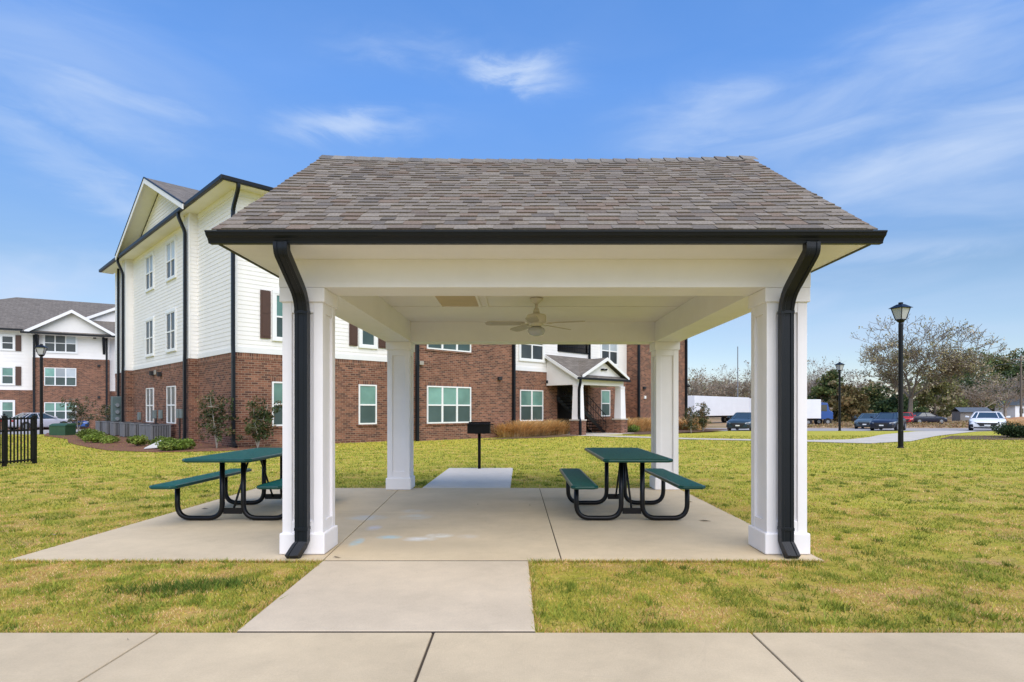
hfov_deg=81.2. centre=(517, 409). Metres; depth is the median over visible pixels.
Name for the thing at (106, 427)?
air conditioner
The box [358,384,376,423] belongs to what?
window
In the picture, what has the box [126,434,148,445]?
mound shrub
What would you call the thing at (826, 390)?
leafy tree
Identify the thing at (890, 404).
leafy tree
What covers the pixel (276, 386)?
window
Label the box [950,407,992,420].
shed
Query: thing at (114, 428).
air conditioner
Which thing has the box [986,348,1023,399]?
leafy tree
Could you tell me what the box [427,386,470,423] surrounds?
window
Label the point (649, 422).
ornamental grass
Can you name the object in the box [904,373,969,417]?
leafy tree
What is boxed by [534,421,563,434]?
ornamental grass
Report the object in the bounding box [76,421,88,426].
parked car
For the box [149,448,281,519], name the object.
picnic table
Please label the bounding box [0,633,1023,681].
sidewalk
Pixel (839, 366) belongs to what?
street lamp
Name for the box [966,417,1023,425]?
soil heap
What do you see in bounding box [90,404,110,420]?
young tree
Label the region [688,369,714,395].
bare tree
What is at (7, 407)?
window
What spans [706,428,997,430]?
road
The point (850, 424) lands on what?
dry weeds
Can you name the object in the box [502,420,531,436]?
ornamental grass
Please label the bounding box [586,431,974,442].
path
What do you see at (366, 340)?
window
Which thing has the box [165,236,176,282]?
window
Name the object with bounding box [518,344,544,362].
window
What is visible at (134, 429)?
air conditioner
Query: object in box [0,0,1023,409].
sky
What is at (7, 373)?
window
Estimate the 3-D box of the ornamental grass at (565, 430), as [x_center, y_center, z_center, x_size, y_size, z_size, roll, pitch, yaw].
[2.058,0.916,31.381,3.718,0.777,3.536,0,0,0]
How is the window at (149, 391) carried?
in the apartment building at (197, 314)
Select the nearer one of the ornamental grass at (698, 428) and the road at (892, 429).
the ornamental grass at (698, 428)
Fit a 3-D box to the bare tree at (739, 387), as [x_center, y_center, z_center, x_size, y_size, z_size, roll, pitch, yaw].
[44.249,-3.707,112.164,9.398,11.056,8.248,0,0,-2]
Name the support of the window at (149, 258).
in the apartment building at (197, 314)
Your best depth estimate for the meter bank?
31.13 m
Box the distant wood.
[688,376,1013,413]
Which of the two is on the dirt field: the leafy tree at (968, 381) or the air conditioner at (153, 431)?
the leafy tree at (968, 381)
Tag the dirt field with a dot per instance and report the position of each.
(717, 422)
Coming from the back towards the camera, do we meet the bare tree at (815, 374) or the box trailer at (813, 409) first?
the bare tree at (815, 374)
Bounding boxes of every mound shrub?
[75,428,97,440]
[81,431,106,442]
[99,435,120,443]
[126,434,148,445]
[147,436,174,444]
[155,438,189,450]
[172,438,195,448]
[627,424,640,431]
[990,421,1023,437]
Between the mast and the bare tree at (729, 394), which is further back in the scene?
the bare tree at (729, 394)
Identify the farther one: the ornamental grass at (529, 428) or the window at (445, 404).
the ornamental grass at (529, 428)
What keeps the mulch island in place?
on the lawn at (773, 598)
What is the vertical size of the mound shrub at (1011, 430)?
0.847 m
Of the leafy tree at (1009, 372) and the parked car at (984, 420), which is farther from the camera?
the leafy tree at (1009, 372)
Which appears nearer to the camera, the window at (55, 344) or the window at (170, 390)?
the window at (170, 390)
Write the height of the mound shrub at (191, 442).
0.405 m
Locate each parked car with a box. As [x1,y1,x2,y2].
[8,413,71,429]
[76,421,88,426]
[726,412,750,430]
[854,413,878,428]
[869,412,906,430]
[903,412,915,422]
[913,412,947,423]
[965,412,1009,430]
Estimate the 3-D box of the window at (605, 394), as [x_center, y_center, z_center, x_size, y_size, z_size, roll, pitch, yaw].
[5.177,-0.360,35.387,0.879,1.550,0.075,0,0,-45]
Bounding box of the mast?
[737,346,737,396]
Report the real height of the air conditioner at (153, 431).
0.676 m
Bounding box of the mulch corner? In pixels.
[626,429,727,433]
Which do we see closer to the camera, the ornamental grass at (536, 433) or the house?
the ornamental grass at (536, 433)
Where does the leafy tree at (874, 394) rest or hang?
on the dirt field
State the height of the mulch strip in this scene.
0.020 m
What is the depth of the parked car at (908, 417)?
72.62 m
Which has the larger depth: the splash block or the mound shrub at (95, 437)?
the mound shrub at (95, 437)
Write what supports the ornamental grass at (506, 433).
on the lawn at (773, 598)
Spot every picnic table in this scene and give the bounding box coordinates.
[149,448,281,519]
[559,448,705,519]
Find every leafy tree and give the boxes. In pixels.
[807,369,844,409]
[826,384,873,421]
[858,380,894,412]
[869,393,928,412]
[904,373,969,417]
[911,354,987,408]
[938,347,1013,409]
[965,353,1022,411]
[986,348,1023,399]
[997,354,1023,398]
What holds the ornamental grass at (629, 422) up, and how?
on the mulch corner
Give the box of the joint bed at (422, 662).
[326,491,799,681]
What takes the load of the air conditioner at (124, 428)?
on the mulch bed at (130, 447)
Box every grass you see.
[491,422,518,436]
[491,423,533,436]
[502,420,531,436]
[505,419,546,436]
[521,419,561,435]
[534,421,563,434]
[541,420,569,434]
[610,417,647,429]
[626,417,650,430]
[630,416,650,430]
[678,417,706,429]
[678,417,714,429]
[1006,418,1023,425]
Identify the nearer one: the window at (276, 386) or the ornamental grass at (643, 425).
the window at (276, 386)
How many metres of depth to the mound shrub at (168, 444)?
18.80 m
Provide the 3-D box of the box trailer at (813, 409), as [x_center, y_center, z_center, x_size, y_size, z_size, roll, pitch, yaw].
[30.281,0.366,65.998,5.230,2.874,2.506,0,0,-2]
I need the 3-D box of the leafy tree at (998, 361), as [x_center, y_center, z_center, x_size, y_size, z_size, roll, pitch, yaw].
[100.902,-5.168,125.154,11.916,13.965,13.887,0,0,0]
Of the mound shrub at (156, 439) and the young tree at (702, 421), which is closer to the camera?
the mound shrub at (156, 439)
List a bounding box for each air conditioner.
[95,421,108,432]
[102,421,120,433]
[110,422,122,435]
[119,422,140,436]
[130,423,148,435]
[139,423,158,438]
[146,424,170,440]
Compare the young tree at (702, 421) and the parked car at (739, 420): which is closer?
the young tree at (702, 421)
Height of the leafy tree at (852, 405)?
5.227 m
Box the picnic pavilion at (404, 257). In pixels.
[204,155,887,558]
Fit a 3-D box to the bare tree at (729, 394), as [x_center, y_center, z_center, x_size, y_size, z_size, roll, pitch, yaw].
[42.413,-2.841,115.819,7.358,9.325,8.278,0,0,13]
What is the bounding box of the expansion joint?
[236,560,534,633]
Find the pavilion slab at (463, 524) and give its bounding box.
[11,488,822,561]
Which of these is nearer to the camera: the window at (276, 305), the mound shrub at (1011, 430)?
the window at (276, 305)
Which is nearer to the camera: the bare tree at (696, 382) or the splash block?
the splash block
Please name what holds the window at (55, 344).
in the apartment building at (77, 339)
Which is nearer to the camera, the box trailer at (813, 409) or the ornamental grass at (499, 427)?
the ornamental grass at (499, 427)
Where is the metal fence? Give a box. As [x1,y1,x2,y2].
[0,413,37,466]
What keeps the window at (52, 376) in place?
in the apartment building at (77, 339)
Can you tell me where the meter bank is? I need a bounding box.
[111,396,120,420]
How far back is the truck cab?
65.90 m
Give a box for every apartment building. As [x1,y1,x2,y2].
[0,297,114,429]
[99,174,689,447]
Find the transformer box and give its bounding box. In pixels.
[49,423,75,434]
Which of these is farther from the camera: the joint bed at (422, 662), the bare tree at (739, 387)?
the bare tree at (739, 387)
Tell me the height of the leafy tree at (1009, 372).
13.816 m
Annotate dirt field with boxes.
[705,411,967,427]
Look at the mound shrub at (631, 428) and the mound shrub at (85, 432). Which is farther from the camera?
the mound shrub at (631, 428)
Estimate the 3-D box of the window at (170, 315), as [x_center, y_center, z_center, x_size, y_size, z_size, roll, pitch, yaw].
[-14.877,-3.369,25.624,1.438,1.807,0.110,0,0,45]
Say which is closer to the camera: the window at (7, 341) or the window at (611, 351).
the window at (611, 351)
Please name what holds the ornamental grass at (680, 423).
on the mulch corner
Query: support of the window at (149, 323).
in the apartment building at (197, 314)
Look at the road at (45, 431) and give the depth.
35.56 m
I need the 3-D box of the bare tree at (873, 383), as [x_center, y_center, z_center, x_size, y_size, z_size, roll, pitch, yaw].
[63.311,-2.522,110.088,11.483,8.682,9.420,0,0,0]
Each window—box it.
[0,334,14,350]
[0,366,14,384]
[0,400,14,417]
[43,335,77,353]
[44,367,75,385]
[44,402,75,418]
[144,251,154,292]
[144,316,154,357]
[146,388,153,421]
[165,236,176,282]
[165,308,176,352]
[166,386,175,423]
[272,289,281,340]
[272,381,281,425]
[358,328,377,348]
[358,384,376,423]
[427,344,470,352]
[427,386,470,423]
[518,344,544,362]
[520,390,542,420]
[600,344,618,366]
[601,390,609,415]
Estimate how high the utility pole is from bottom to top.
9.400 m
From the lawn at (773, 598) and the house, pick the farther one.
the house
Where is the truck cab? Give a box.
[814,402,832,424]
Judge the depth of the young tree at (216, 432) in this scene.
19.94 m
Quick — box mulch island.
[941,435,1023,439]
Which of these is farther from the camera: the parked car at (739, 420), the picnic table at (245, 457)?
the parked car at (739, 420)
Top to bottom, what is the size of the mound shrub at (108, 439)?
0.357 m
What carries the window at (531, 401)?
in the apartment building at (197, 314)
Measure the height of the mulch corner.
0.020 m
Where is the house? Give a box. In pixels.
[993,399,1023,417]
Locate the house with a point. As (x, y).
(1013, 408)
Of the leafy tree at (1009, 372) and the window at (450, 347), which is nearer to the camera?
the window at (450, 347)
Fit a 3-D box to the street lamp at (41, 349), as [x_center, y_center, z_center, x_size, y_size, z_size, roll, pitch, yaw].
[-25.531,-1.074,32.000,0.514,4.851,0.514,0,0,-20]
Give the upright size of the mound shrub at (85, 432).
0.555 m
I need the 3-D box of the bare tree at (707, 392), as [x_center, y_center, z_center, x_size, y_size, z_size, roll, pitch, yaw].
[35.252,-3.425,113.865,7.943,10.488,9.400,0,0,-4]
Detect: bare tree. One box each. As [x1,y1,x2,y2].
[688,367,728,396]
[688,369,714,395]
[701,364,739,417]
[717,371,750,396]
[727,360,750,397]
[807,354,867,401]
[807,357,832,395]
[847,372,889,395]
[850,315,1023,412]
[937,375,1022,406]
[954,369,1023,416]
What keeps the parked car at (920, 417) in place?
on the dirt field
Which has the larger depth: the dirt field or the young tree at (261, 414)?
the dirt field
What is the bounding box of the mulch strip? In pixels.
[483,435,577,439]
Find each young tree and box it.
[60,396,104,430]
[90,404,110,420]
[195,390,238,447]
[236,395,281,447]
[679,406,699,432]
[694,402,710,430]
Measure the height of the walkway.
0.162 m
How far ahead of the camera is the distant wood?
164.34 m
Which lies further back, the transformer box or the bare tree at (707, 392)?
the bare tree at (707, 392)
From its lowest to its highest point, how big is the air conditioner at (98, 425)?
0.676 m
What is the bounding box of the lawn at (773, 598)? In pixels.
[0,431,1023,633]
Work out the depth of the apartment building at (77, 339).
51.53 m
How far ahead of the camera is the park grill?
13.00 m
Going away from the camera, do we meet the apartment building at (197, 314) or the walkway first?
the walkway
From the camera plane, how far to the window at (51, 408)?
51.21 m
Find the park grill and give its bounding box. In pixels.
[467,422,493,468]
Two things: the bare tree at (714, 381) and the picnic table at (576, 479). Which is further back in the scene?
the bare tree at (714, 381)
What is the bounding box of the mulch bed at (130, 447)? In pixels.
[44,433,281,451]
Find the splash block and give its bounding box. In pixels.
[144,440,160,448]
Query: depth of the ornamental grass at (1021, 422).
51.63 m
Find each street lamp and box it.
[35,344,47,434]
[835,362,844,430]
[889,302,912,447]
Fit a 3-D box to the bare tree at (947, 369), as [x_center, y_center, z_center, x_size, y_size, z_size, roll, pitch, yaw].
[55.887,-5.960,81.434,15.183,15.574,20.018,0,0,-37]
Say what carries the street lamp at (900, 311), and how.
on the lawn at (773, 598)
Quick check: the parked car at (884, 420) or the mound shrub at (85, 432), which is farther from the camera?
the parked car at (884, 420)
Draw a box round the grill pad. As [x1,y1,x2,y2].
[423,468,512,487]
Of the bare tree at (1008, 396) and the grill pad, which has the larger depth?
the bare tree at (1008, 396)
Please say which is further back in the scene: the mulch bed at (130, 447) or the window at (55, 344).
the window at (55, 344)
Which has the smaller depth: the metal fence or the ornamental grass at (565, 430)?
the metal fence
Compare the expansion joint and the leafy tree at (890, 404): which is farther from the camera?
the leafy tree at (890, 404)
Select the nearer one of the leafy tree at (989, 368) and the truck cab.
the truck cab
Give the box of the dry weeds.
[807,420,968,427]
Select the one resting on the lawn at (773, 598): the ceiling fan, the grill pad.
the grill pad
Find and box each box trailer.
[688,396,748,421]
[807,399,820,423]
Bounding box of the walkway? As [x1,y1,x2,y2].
[237,561,534,631]
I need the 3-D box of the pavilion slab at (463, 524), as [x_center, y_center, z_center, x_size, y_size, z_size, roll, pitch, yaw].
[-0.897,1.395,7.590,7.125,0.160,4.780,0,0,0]
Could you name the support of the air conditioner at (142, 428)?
on the mulch bed at (130, 447)
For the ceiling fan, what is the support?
hanging from the picnic pavilion at (404, 257)
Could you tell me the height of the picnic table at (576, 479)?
0.762 m
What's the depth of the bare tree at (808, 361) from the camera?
103.99 m
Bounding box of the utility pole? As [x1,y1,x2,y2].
[1013,355,1022,416]
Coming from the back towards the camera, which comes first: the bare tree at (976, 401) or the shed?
the bare tree at (976, 401)
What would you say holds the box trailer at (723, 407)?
on the dirt field
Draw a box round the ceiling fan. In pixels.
[485,297,584,335]
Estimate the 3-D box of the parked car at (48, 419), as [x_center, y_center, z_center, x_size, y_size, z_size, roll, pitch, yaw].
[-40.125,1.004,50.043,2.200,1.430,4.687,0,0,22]
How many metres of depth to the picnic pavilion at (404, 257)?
5.41 m
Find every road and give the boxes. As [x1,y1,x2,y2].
[8,429,83,433]
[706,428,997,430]
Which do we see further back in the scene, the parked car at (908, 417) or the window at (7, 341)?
the parked car at (908, 417)

